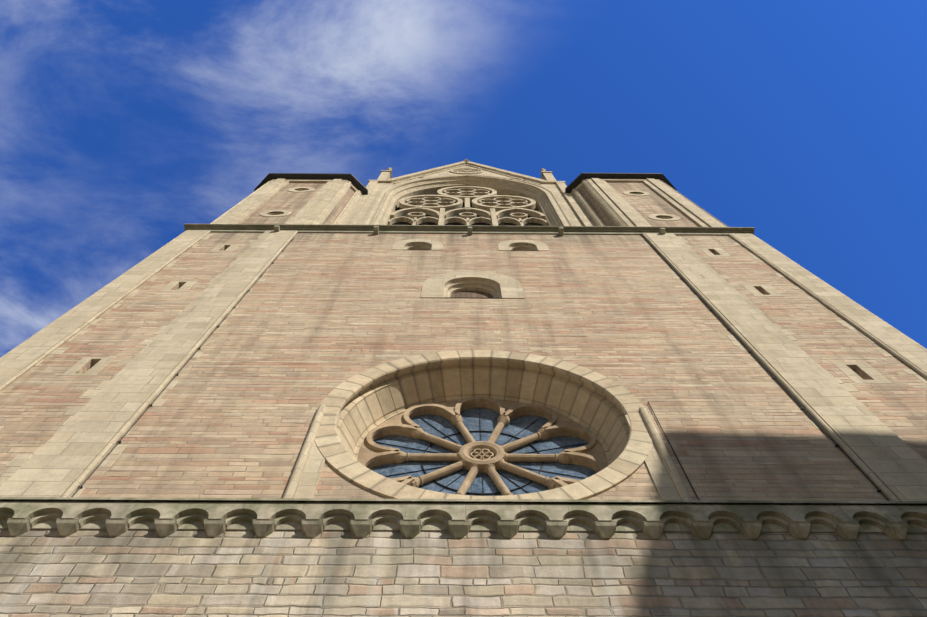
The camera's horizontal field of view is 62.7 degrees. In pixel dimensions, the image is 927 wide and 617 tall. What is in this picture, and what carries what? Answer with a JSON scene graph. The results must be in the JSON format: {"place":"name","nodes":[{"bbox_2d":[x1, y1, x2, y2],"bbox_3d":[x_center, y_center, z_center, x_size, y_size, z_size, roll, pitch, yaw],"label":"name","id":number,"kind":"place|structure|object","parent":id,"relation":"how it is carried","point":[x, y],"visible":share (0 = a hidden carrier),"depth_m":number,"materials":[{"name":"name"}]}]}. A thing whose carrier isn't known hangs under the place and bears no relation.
{"place":"outdoors","nodes":[
{"label":"outdoors","id":0,"kind":"place"},
{"bbox_2d":[0,529,926,616],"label":"westwork","id":1,"kind":"structure","parent":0,"point":[139,573],"depth_m":10.35,"materials":[{"name":"beige stone"}]},
{"bbox_2d":[0,232,926,500],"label":"westwork","id":2,"kind":"structure","parent":1,"relation":"on","point":[305,329],"depth_m":18.01,"materials":[{"name":"beige brick"}]},
{"bbox_2d":[0,230,926,500],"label":"ashlar trims","id":3,"kind":"object","parent":2,"relation":"attached to","point":[70,454],"visible":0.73,"depth_m":17.65,"materials":[{"name":"beige stone"}]},
{"bbox_2d":[184,224,754,235],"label":"cornice","id":4,"kind":"structure","parent":2,"relation":"attached to","point":[470,229],"depth_m":29.61,"materials":[{"name":"stone"}]},
{"bbox_2d":[240,183,354,224],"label":"tower body","id":5,"kind":"structure","parent":4,"relation":"on","point":[294,203],"depth_m":34.91,"materials":[{"name":"beige stone"}]},
{"bbox_2d":[210,178,361,224],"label":"stone trim","id":6,"kind":"structure","parent":5,"relation":"attached to","point":[319,206],"depth_m":34.89,"materials":[{"name":"beige stone"}]},
{"bbox_2d":[254,173,367,194],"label":"tower roof","id":7,"kind":"structure","parent":5,"relation":"on","point":[358,185],"depth_m":40.33,"materials":[{"name":"black metal"}]},
{"bbox_2d":[353,165,582,225],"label":"glockenhaus body","id":8,"kind":"object","parent":4,"relation":"on","point":[379,187],"visible":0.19,"depth_m":41.41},
{"bbox_2d":[400,203,533,222],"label":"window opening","id":9,"kind":"object","parent":8,"relation":"attached to","point":[464,207],"depth_m":43.30,"materials":[{"name":"black glass"}]},
{"bbox_2d":[392,222,543,225],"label":"bell louvres","id":10,"kind":"object","parent":8,"relation":"attached to","point":[478,223],"depth_m":38.09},
{"bbox_2d":[342,159,594,225],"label":"glockenhaus trim","id":11,"kind":"structure","parent":8,"relation":"attached to","point":[491,199],"depth_m":42.01,"materials":[{"name":"beige stone"}]},
{"bbox_2d":[579,182,698,226],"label":"tower body","id":12,"kind":"structure","parent":4,"relation":"on","point":[645,207],"depth_m":35.26,"materials":[{"name":"beige stone"}]},
{"bbox_2d":[565,173,676,192],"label":"tower roof","id":13,"kind":"structure","parent":12,"relation":"on","point":[573,184],"depth_m":41.16,"materials":[{"name":"black metal"}]},
{"bbox_2d":[571,178,727,226],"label":"stone trim","id":14,"kind":"structure","parent":12,"relation":"attached to","point":[617,208],"depth_m":35.16,"materials":[{"name":"beige stone"}]},
{"bbox_2d":[451,291,493,297],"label":"boards","id":15,"kind":"object","parent":2,"relation":"attached to","point":[471,294],"depth_m":23.51,"materials":[{"name":"brown wood"}]},
{"bbox_2d":[71,232,888,500],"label":"conductors","id":16,"kind":"object","parent":2,"relation":"attached to","point":[119,442],"visible":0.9,"depth_m":15.33,"materials":[{"name":"grey metal"}]},
{"bbox_2d":[314,350,652,499],"bbox_3d":[0.376,2.627,15.264,6.620,6.620,1.145,0,-71,0],"label":"rose ring","id":17,"kind":"object","parent":2,"relation":"attached to","point":[598,405],"visible":0.71,"depth_m":16.58,"materials":[{"name":"beige stone"}]},
{"bbox_2d":[0,497,926,540],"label":"arch frieze","id":18,"kind":"object","parent":1,"relation":"attached to","point":[462,518],"visible":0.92,"depth_m":11.42,"materials":[{"name":"beige stone"}]},
{"bbox_2d":[0,0,926,357],"label":"sky","id":19,"kind":"structure","parent":0,"point":[125,124],"materials":[{"name":"blue"}]},
{"bbox_2d":[357,397,607,495],"bbox_3d":[0.373,3.011,15.398,5.060,5.060,0.288,0,-71,0],"label":"rose tracery","id":20,"kind":"object","parent":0,"point":[489,457],"visible":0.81,"depth_m":15.55,"materials":[{"name":"beige stone"}]},
{"bbox_2d":[370,407,596,495],"bbox_3d":[0.373,3.078,15.421,5.040,5.040,0.030,0,-71,0],"label":"rose","id":21,"kind":"object","parent":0,"point":[485,420],"depth_m":15.84,"materials":[{"name":"blue glass"}]}
]}

